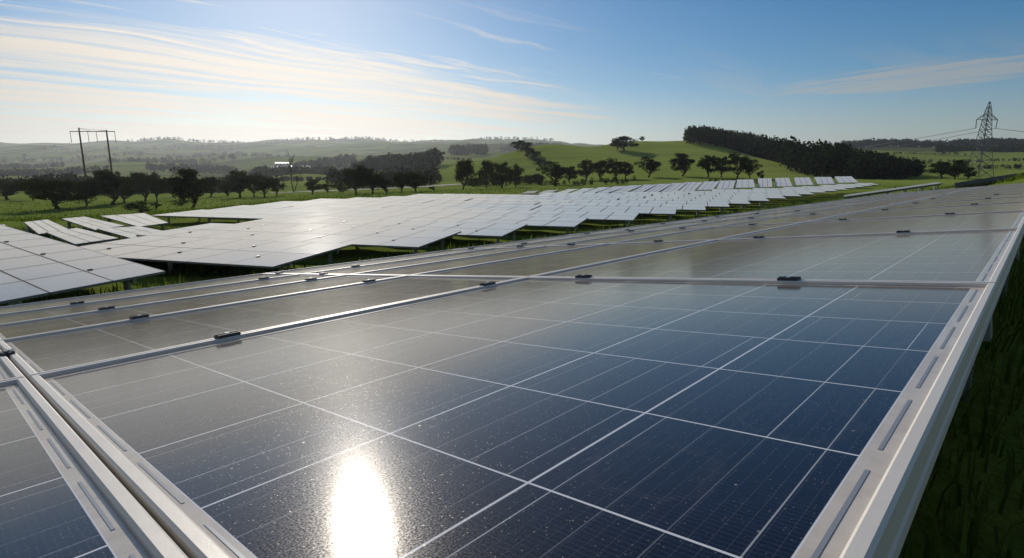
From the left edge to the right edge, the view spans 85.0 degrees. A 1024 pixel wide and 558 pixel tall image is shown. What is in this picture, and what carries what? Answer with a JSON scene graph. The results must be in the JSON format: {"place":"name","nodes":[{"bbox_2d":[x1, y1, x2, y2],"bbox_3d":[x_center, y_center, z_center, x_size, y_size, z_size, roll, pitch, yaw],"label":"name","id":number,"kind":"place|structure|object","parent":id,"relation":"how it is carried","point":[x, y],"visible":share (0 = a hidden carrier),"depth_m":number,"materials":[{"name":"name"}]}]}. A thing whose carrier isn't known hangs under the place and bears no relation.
{"place":"outdoors","nodes":[
{"label":"outdoors","id":0,"kind":"place"},
{"bbox_2d":[0,138,1023,557],"bbox_3d":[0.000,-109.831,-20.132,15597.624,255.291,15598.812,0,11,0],"label":"ground","id":1,"kind":"structure","parent":0,"point":[576,154],"depth_m":134.46,"materials":[{"name":"green plant"}]},
{"bbox_2d":[0,179,25,199],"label":"tree","id":2,"kind":"object","parent":1,"relation":"on","point":[8,186],"visible":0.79,"depth_m":129.51,"materials":[{"name":"green plant"}]},
{"bbox_2d":[24,219,67,234],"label":"solar table","id":3,"kind":"object","parent":1,"relation":"on","point":[40,227],"visible":0.73,"depth_m":25.72,"materials":[{"name":"grey"}]},
{"bbox_2d":[10,178,88,208],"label":"tree","id":4,"kind":"object","parent":1,"relation":"on","point":[49,186],"visible":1,"depth_m":84.10,"materials":[{"name":"green plant"}]},
{"bbox_2d":[0,225,164,304],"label":"solar table","id":5,"kind":"object","parent":1,"relation":"on","point":[33,266],"visible":0.96,"depth_m":13.43,"materials":[{"name":"grey"}]},
{"bbox_2d":[46,228,118,245],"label":"solar table","id":6,"kind":"object","parent":1,"relation":"on","point":[75,236],"visible":0.89,"depth_m":21.66,"materials":[{"name":"grey"}]},
{"bbox_2d":[72,180,97,205],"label":"tree","id":7,"kind":"object","parent":1,"relation":"on","point":[86,190],"visible":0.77,"depth_m":93.11,"materials":[{"name":"green plant"}]},
{"bbox_2d":[70,128,115,179],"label":"timber pole frame","id":8,"kind":"object","parent":1,"relation":"on","point":[83,162],"visible":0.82,"depth_m":228.54,"materials":[{"name":"brown"}]},
{"bbox_2d":[62,217,124,230],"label":"solar table","id":9,"kind":"object","parent":1,"relation":"on","point":[90,224],"visible":0.86,"depth_m":27.38,"materials":[{"name":"grey"}]},
{"bbox_2d":[87,169,132,204],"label":"tree","id":10,"kind":"object","parent":1,"relation":"on","point":[107,180],"visible":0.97,"depth_m":96.12,"materials":[{"name":"green plant"}]},
{"bbox_2d":[0,171,244,193],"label":"woods","id":11,"kind":"object","parent":1,"relation":"on","point":[74,177],"visible":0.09,"depth_m":245.97,"materials":[{"name":"green plant"}]},
{"bbox_2d":[113,175,138,202],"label":"tree","id":12,"kind":"object","parent":1,"relation":"on","point":[130,190],"visible":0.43,"depth_m":103.95,"materials":[{"name":"green plant"}]},
{"bbox_2d":[9,223,248,277],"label":"grass","id":13,"kind":"structure","parent":1,"relation":"on","point":[213,270],"depth_m":17.16,"materials":[{"name":"green plant"}]},
{"bbox_2d":[97,226,162,241],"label":"solar table","id":14,"kind":"object","parent":1,"relation":"on","point":[129,232],"visible":0.66,"depth_m":23.64,"materials":[{"name":"grey"}]},
{"bbox_2d":[101,213,168,229],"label":"solar table","id":15,"kind":"object","parent":1,"relation":"on","point":[142,219],"visible":0.87,"depth_m":29.47,"materials":[{"name":"grey"}]},
{"bbox_2d":[123,200,153,212],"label":"bush","id":16,"kind":"object","parent":1,"relation":"on","point":[136,206],"visible":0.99,"depth_m":74.04,"materials":[{"name":"green plant"}]},
{"bbox_2d":[127,171,150,200],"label":"tree","id":17,"kind":"object","parent":1,"relation":"on","point":[142,189],"visible":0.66,"depth_m":112.87,"materials":[{"name":"green plant"}]},
{"bbox_2d":[0,144,301,176],"bbox_3d":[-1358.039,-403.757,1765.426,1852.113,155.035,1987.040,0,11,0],"label":"woods","id":18,"kind":"object","parent":1,"relation":"on","point":[225,169],"visible":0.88,"depth_m":1270.28,"materials":[{"name":"green plant"}]},
{"bbox_2d":[142,171,166,201],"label":"tree","id":19,"kind":"object","parent":1,"relation":"on","point":[152,181],"visible":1,"depth_m":107.01,"materials":[{"name":"green plant"}]},
{"bbox_2d":[164,167,213,207],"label":"tree","id":20,"kind":"object","parent":1,"relation":"on","point":[187,180],"visible":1,"depth_m":77.69,"materials":[{"name":"green plant"}]},
{"bbox_2d":[200,176,224,196],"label":"tree","id":21,"kind":"object","parent":1,"relation":"on","point":[213,181],"visible":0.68,"depth_m":132.06,"materials":[{"name":"green plant"}]},
{"bbox_2d":[78,235,351,274],"bbox_3d":[-9.968,-0.647,17.883,8.758,0.836,3.701,3,11,17],"label":"solar table","id":22,"kind":"object","parent":1,"relation":"on","point":[171,250],"visible":0.88,"depth_m":17.42,"materials":[{"name":"grey"}]},
{"bbox_2d":[217,169,252,196],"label":"tree","id":23,"kind":"object","parent":1,"relation":"on","point":[238,185],"visible":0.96,"depth_m":119.19,"materials":[{"name":"green plant"}]},
{"bbox_2d":[241,172,260,196],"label":"tree","id":24,"kind":"object","parent":1,"relation":"on","point":[248,186],"visible":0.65,"depth_m":120.01,"materials":[{"name":"green plant"}]},
{"bbox_2d":[210,205,292,210],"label":"solar table","id":25,"kind":"object","parent":1,"relation":"on","point":[252,207],"visible":0.59,"depth_m":38.72,"materials":[{"name":"grey"}]},
{"bbox_2d":[251,175,275,197],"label":"tree","id":26,"kind":"object","parent":1,"relation":"on","point":[265,183],"visible":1,"depth_m":110.03,"materials":[{"name":"green plant"}]},
{"bbox_2d":[151,209,376,222],"bbox_3d":[-14.421,-3.450,32.771,13.359,0.779,3.700,3,11,17],"label":"solar table","id":27,"kind":"object","parent":1,"relation":"on","point":[238,215],"visible":0.79,"depth_m":32.65,"materials":[{"name":"grey"}]},
{"bbox_2d":[236,217,326,225],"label":"solar table","id":28,"kind":"object","parent":1,"relation":"on","point":[284,221],"visible":0.56,"depth_m":27.73,"materials":[{"name":"grey"}]},
{"bbox_2d":[248,164,337,176],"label":"woods","id":29,"kind":"object","parent":1,"relation":"on","point":[275,170],"visible":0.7,"depth_m":523.63,"materials":[{"name":"green plant"}]},
{"bbox_2d":[136,223,460,255],"bbox_3d":[-8.380,-1.443,21.951,12.259,0.887,3.701,3,11,17],"label":"solar table","id":30,"kind":"object","parent":1,"relation":"on","point":[393,238],"visible":0.79,"depth_m":21.52,"materials":[{"name":"grey"}]},
{"bbox_2d":[156,156,462,181],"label":"hedgerow","id":31,"kind":"object","parent":1,"relation":"on","point":[301,178],"visible":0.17,"depth_m":387.90,"materials":[{"name":"green plant"}]},
{"bbox_2d":[304,179,322,193],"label":"tree","id":32,"kind":"object","parent":1,"relation":"on","point":[310,185],"visible":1,"depth_m":124.80,"materials":[{"name":"green plant"}]},
{"bbox_2d":[291,153,356,168],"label":"woods","id":33,"kind":"object","parent":1,"relation":"on","point":[340,162],"visible":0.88,"depth_m":925.24,"materials":[{"name":"green plant"}]},
{"bbox_2d":[258,201,402,207],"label":"solar table","id":34,"kind":"object","parent":1,"relation":"on","point":[335,204],"visible":0.7,"depth_m":41.59,"materials":[{"name":"grey"}]},
{"bbox_2d":[126,136,553,143],"bbox_3d":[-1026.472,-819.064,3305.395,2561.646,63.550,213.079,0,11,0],"label":"woods","id":35,"kind":"object","parent":1,"relation":"on","point":[344,138],"visible":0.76,"depth_m":3287.22,"materials":[{"name":"green plant"}]},
{"bbox_2d":[341,163,367,193],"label":"tree","id":36,"kind":"object","parent":1,"relation":"on","point":[355,175],"visible":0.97,"depth_m":92.54,"materials":[{"name":"green plant"}]},
{"bbox_2d":[263,206,447,213],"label":"solar table","id":37,"kind":"object","parent":1,"relation":"on","point":[349,210],"visible":0.69,"depth_m":36.18,"materials":[{"name":"grey"}]},
{"bbox_2d":[308,199,433,202],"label":"solar table","id":38,"kind":"object","parent":1,"relation":"on","point":[370,200],"visible":0.6,"depth_m":46.04,"materials":[{"name":"grey"}]},
{"bbox_2d":[360,168,386,192],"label":"tree","id":39,"kind":"object","parent":1,"relation":"on","point":[368,179],"visible":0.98,"depth_m":92.73,"materials":[{"name":"green plant"}]},
{"bbox_2d":[325,163,441,188],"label":"woods","id":40,"kind":"object","parent":1,"relation":"on","point":[336,177],"visible":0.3,"depth_m":212.04,"materials":[{"name":"green plant"}]},
{"bbox_2d":[349,148,444,170],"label":"woods","id":41,"kind":"object","parent":1,"relation":"on","point":[416,160],"visible":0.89,"depth_m":463.17,"materials":[{"name":"green plant"}]},
{"bbox_2d":[393,172,411,192],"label":"tree","id":42,"kind":"object","parent":1,"relation":"on","point":[400,182],"visible":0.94,"depth_m":93.09,"materials":[{"name":"green plant"}]},
{"bbox_2d":[297,219,526,242],"bbox_3d":[-4.792,-2.050,25.230,10.359,0.829,3.701,3,11,17],"label":"solar table","id":43,"kind":"object","parent":1,"relation":"on","point":[497,230],"visible":0.74,"depth_m":25.20,"materials":[{"name":"grey"}]},
{"bbox_2d":[400,171,428,191],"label":"tree","id":44,"kind":"object","parent":1,"relation":"on","point":[411,177],"visible":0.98,"depth_m":92.96,"materials":[{"name":"green plant"}]},
{"bbox_2d":[375,197,472,200],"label":"solar table","id":45,"kind":"object","parent":1,"relation":"on","point":[418,198],"visible":0.52,"depth_m":49.39,"materials":[{"name":"grey"}]},
{"bbox_2d":[385,203,541,209],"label":"solar table","id":46,"kind":"object","parent":1,"relation":"on","point":[462,206],"visible":0.7,"depth_m":38.50,"materials":[{"name":"grey"}]},
{"bbox_2d":[453,158,476,188],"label":"tree","id":47,"kind":"object","parent":1,"relation":"on","point":[467,171],"visible":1,"depth_m":116.64,"materials":[{"name":"green plant"}]},
{"bbox_2d":[448,142,488,155],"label":"woods","id":48,"kind":"object","parent":1,"relation":"on","point":[457,149],"visible":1,"depth_m":999.61,"materials":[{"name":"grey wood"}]},
{"bbox_2d":[357,213,587,233],"bbox_3d":[-2.258,-2.765,29.008,11.859,0.854,3.700,3,11,17],"label":"solar table","id":49,"kind":"object","parent":1,"relation":"on","point":[567,223],"visible":0.82,"depth_m":28.79,"materials":[{"name":"grey"}]},
{"bbox_2d":[425,200,540,204],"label":"solar table","id":50,"kind":"object","parent":1,"relation":"on","point":[486,202],"visible":0.5,"depth_m":43.34,"materials":[{"name":"grey"}]},
{"bbox_2d":[476,159,493,187],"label":"tree","id":51,"kind":"object","parent":1,"relation":"on","point":[487,167],"visible":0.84,"depth_m":135.35,"materials":[{"name":"green plant"}]},
{"bbox_2d":[429,194,551,196],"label":"solar table","id":52,"kind":"object","parent":1,"relation":"on","point":[465,195],"visible":0.59,"depth_m":56.35,"materials":[{"name":"grey"}]},
{"bbox_2d":[486,162,511,187],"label":"tree","id":53,"kind":"object","parent":1,"relation":"on","point":[501,177],"visible":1,"depth_m":127.16,"materials":[{"name":"green plant"}]},
{"bbox_2d":[466,173,544,186],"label":"woods","id":54,"kind":"object","parent":1,"relation":"on","point":[529,180],"visible":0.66,"depth_m":151.96,"materials":[{"name":"green plant"}]},
{"bbox_2d":[0,183,1023,557],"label":"solar table","id":55,"kind":"object","parent":1,"relation":"on","point":[782,383],"visible":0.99,"depth_m":0.60,"materials":[{"name":"glass"}]},
{"bbox_2d":[0,172,1023,221],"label":"grass","id":56,"kind":"structure","parent":1,"relation":"on","point":[156,212],"depth_m":78.78,"materials":[{"name":"green plant"}]},
{"bbox_2d":[508,163,524,186],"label":"tree","id":57,"kind":"object","parent":1,"relation":"on","point":[515,172],"visible":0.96,"depth_m":131.50,"materials":[{"name":"green plant"}]},
{"bbox_2d":[467,199,572,202],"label":"solar table","id":58,"kind":"object","parent":1,"relation":"on","point":[527,200],"visible":0.45,"depth_m":47.03,"materials":[{"name":"grey"}]},
{"bbox_2d":[499,141,564,151],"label":"woods","id":59,"kind":"object","parent":1,"relation":"on","point":[508,149],"visible":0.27,"depth_m":1525.78,"materials":[{"name":"green plant"}]},
{"bbox_2d":[432,209,638,226],"bbox_3d":[1.201,-3.457,32.562,11.859,0.833,3.700,3,11,17],"label":"solar table","id":60,"kind":"object","parent":1,"relation":"on","point":[625,217],"visible":0.71,"depth_m":32.44,"materials":[{"name":"grey"}]},
{"bbox_2d":[485,196,619,199],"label":"solar table","id":61,"kind":"object","parent":1,"relation":"on","point":[552,198],"visible":0.69,"depth_m":50.16,"materials":[{"name":"grey"}]},
{"bbox_2d":[536,161,569,184],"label":"tree","id":62,"kind":"object","parent":1,"relation":"on","point":[557,172],"visible":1,"depth_m":139.24,"materials":[{"name":"green plant"}]},
{"bbox_2d":[573,159,597,180],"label":"tree","id":63,"kind":"object","parent":1,"relation":"on","point":[585,171],"visible":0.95,"depth_m":160.93,"materials":[{"name":"green plant"}]},
{"bbox_2d":[537,175,635,186],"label":"hedgerow","id":64,"kind":"object","parent":1,"relation":"on","point":[591,182],"visible":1,"depth_m":139.80,"materials":[{"name":"green plant"}]},
{"bbox_2d":[539,192,651,197],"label":"solar table","id":65,"kind":"object","parent":1,"relation":"on","point":[629,194],"visible":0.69,"depth_m":57.78,"materials":[{"name":"grey"}]},
{"bbox_2d":[550,195,644,199],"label":"solar table","id":66,"kind":"object","parent":1,"relation":"on","point":[628,196],"visible":0.54,"depth_m":53.64,"materials":[{"name":"grey"}]},
{"bbox_2d":[594,159,609,177],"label":"tree","id":67,"kind":"object","parent":1,"relation":"on","point":[601,164],"visible":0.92,"depth_m":161.77,"materials":[{"name":"green plant"}]},
{"bbox_2d":[533,205,676,220],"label":"solar table","id":68,"kind":"object","parent":1,"relation":"on","point":[670,211],"visible":0.77,"depth_m":35.48,"materials":[{"name":"grey"}]},
{"bbox_2d":[606,157,624,176],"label":"tree","id":69,"kind":"object","parent":1,"relation":"on","point":[613,166],"visible":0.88,"depth_m":162.30,"materials":[{"name":"green plant"}]},
{"bbox_2d":[536,202,705,216],"bbox_3d":[7.448,-4.854,39.666,11.859,0.850,3.700,3,11,17],"label":"solar table","id":70,"kind":"object","parent":1,"relation":"on","point":[691,207],"visible":0.66,"depth_m":39.82,"materials":[{"name":"grey"}]},
{"bbox_2d":[610,136,638,150],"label":"tree","id":71,"kind":"object","parent":1,"relation":"on","point":[623,143],"visible":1,"depth_m":292.12,"materials":[{"name":"green plant"}]},
{"bbox_2d":[617,162,634,178],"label":"tree","id":72,"kind":"object","parent":1,"relation":"on","point":[628,171],"visible":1,"depth_m":161.41,"materials":[{"name":"green plant"}]},
{"bbox_2d":[634,156,661,176],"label":"tree","id":73,"kind":"object","parent":1,"relation":"on","point":[651,166],"visible":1,"depth_m":165.81,"materials":[{"name":"green plant"}]},
{"bbox_2d":[569,199,729,213],"bbox_3d":[10.390,-5.543,43.220,11.859,0.890,3.701,3,11,17],"label":"solar table","id":74,"kind":"object","parent":1,"relation":"on","point":[721,205],"visible":0.67,"depth_m":43.35,"materials":[{"name":"grey"}]},
{"bbox_2d":[661,183,686,191],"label":"solar table","id":75,"kind":"object","parent":1,"relation":"on","point":[675,187],"visible":0.84,"depth_m":82.35,"materials":[{"name":"grey"}]},
{"bbox_2d":[668,152,695,175],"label":"tree","id":76,"kind":"object","parent":1,"relation":"on","point":[682,161],"visible":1,"depth_m":166.59,"materials":[{"name":"green plant"}]},
{"bbox_2d":[619,198,750,209],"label":"solar table","id":77,"kind":"object","parent":1,"relation":"on","point":[737,202],"visible":0.53,"depth_m":46.77,"materials":[{"name":"grey"}]},
{"bbox_2d":[680,182,702,190],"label":"solar table","id":78,"kind":"object","parent":1,"relation":"on","point":[691,186],"visible":0.83,"depth_m":83.49,"materials":[{"name":"grey"}]},
{"bbox_2d":[696,155,717,176],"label":"tree","id":79,"kind":"object","parent":1,"relation":"on","point":[706,164],"visible":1,"depth_m":161.12,"materials":[{"name":"green plant"}]},
{"bbox_2d":[645,196,769,207],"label":"solar table","id":80,"kind":"object","parent":1,"relation":"on","point":[757,199],"visible":0.62,"depth_m":50.17,"materials":[{"name":"grey"}]},
{"bbox_2d":[697,181,719,190],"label":"solar table","id":81,"kind":"object","parent":1,"relation":"on","point":[707,185],"visible":0.93,"depth_m":84.48,"materials":[{"name":"grey"}]},
{"bbox_2d":[653,194,786,198],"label":"solar table","id":82,"kind":"object","parent":1,"relation":"on","point":[765,196],"visible":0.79,"depth_m":53.85,"materials":[{"name":"grey"}]},
{"bbox_2d":[711,156,729,176],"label":"tree","id":83,"kind":"object","parent":1,"relation":"on","point":[720,167],"visible":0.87,"depth_m":162.05,"materials":[{"name":"green plant"}]},
{"bbox_2d":[717,180,735,188],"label":"solar table","id":84,"kind":"object","parent":1,"relation":"on","point":[727,184],"visible":0.89,"depth_m":85.64,"materials":[{"name":"grey"}]},
{"bbox_2d":[683,124,771,157],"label":"forest","id":85,"kind":"object","parent":1,"relation":"on","point":[745,143],"visible":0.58,"depth_m":336.00,"materials":[{"name":"green plant"}]},
{"bbox_2d":[724,150,752,178],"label":"tree","id":86,"kind":"object","parent":1,"relation":"on","point":[744,162],"visible":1,"depth_m":155.50,"materials":[{"name":"green plant"}]},
{"bbox_2d":[671,191,814,194],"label":"solar table","id":87,"kind":"object","parent":1,"relation":"on","point":[804,193],"visible":0.52,"depth_m":61.84,"materials":[{"name":"grey"}]},
{"bbox_2d":[735,179,754,188],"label":"solar table","id":88,"kind":"object","parent":1,"relation":"on","point":[745,183],"visible":0.96,"depth_m":87.22,"materials":[{"name":"grey"}]},
{"bbox_2d":[690,192,801,196],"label":"solar table","id":89,"kind":"object","parent":1,"relation":"on","point":[751,193],"visible":0.77,"depth_m":57.06,"materials":[{"name":"grey"}]},
{"bbox_2d":[743,159,761,177],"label":"tree","id":90,"kind":"object","parent":1,"relation":"on","point":[750,169],"visible":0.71,"depth_m":157.12,"materials":[{"name":"green plant"}]},
{"bbox_2d":[757,178,771,187],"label":"solar table","id":91,"kind":"object","parent":1,"relation":"on","point":[766,182],"visible":0.99,"depth_m":90.62,"materials":[{"name":"grey"}]},
{"bbox_2d":[711,189,826,192],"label":"solar table","id":92,"kind":"object","parent":1,"relation":"on","point":[815,191],"visible":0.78,"depth_m":64.72,"materials":[{"name":"grey"}]},
{"bbox_2d":[775,178,791,187],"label":"solar table","id":93,"kind":"object","parent":1,"relation":"on","point":[782,182],"visible":0.93,"depth_m":92.48,"materials":[{"name":"grey"}]},
{"bbox_2d":[752,188,836,191],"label":"solar table","id":94,"kind":"object","parent":1,"relation":"on","point":[829,190],"visible":0.6,"depth_m":67.71,"materials":[{"name":"grey"}]},
{"bbox_2d":[794,177,812,186],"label":"solar table","id":95,"kind":"object","parent":1,"relation":"on","point":[803,181],"visible":0.92,"depth_m":95.58,"materials":[{"name":"grey"}]},
{"bbox_2d":[814,177,834,185],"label":"solar table","id":96,"kind":"object","parent":1,"relation":"on","point":[824,180],"visible":0.95,"depth_m":98.83,"materials":[{"name":"grey"}]},
{"bbox_2d":[753,135,926,179],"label":"forest","id":97,"kind":"object","parent":1,"relation":"on","point":[812,158],"visible":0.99,"depth_m":224.49,"materials":[{"name":"green plant"}]},
{"bbox_2d":[834,176,858,184],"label":"solar table","id":98,"kind":"object","parent":1,"relation":"on","point":[845,179],"visible":0.94,"depth_m":101.85,"materials":[{"name":"grey"}]},
{"bbox_2d":[844,182,941,198],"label":"solar table","id":99,"kind":"object","parent":1,"relation":"on","point":[887,191],"visible":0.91,"depth_m":51.05,"materials":[{"name":"grey"}]},
{"bbox_2d":[816,137,1023,148],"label":"treeline","id":100,"kind":"object","parent":1,"relation":"on","point":[864,143],"visible":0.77,"depth_m":1114.22,"materials":[{"name":"green plant"}]},
{"bbox_2d":[858,151,1023,168],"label":"hedgerow","id":101,"kind":"object","parent":1,"relation":"on","point":[1016,166],"visible":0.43,"depth_m":504.85,"materials":[{"name":"green plant"}]},
{"bbox_2d":[926,161,957,178],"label":"tree","id":102,"kind":"object","parent":1,"relation":"on","point":[938,165],"visible":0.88,"depth_m":187.08,"materials":[{"name":"green plant"}]},
{"bbox_2d":[942,165,965,178],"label":"tree","id":103,"kind":"object","parent":1,"relation":"on","point":[951,169],"visible":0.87,"depth_m":179.73,"materials":[{"name":"green plant"}]},
{"bbox_2d":[935,143,1023,152],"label":"treeline","id":104,"kind":"object","parent":1,"relation":"on","point":[998,148],"visible":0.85,"depth_m":801.50,"materials":[{"name":"green plant"}]},
{"bbox_2d":[963,101,997,176],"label":"pylon","id":105,"kind":"object","parent":1,"relation":"on","point":[985,128],"visible":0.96,"depth_m":208.03,"materials":[{"name":"grey metal"}]},
{"bbox_2d":[954,173,1016,187],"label":"solar table","id":106,"kind":"object","parent":1,"relation":"on","point":[979,182],"visible":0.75,"depth_m":47.77,"materials":[{"name":"grey"}]},
{"bbox_2d":[0,0,1023,146],"label":"sky","id":107,"kind":"structure","parent":0,"point":[595,72],"materials":[{"name":"blue"}]},
{"bbox_2d":[898,237,1023,557],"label":"grass","id":108,"kind":"structure","parent":0,"point":[964,546],"depth_m":0.77,"materials":[{"name":"green plant"}]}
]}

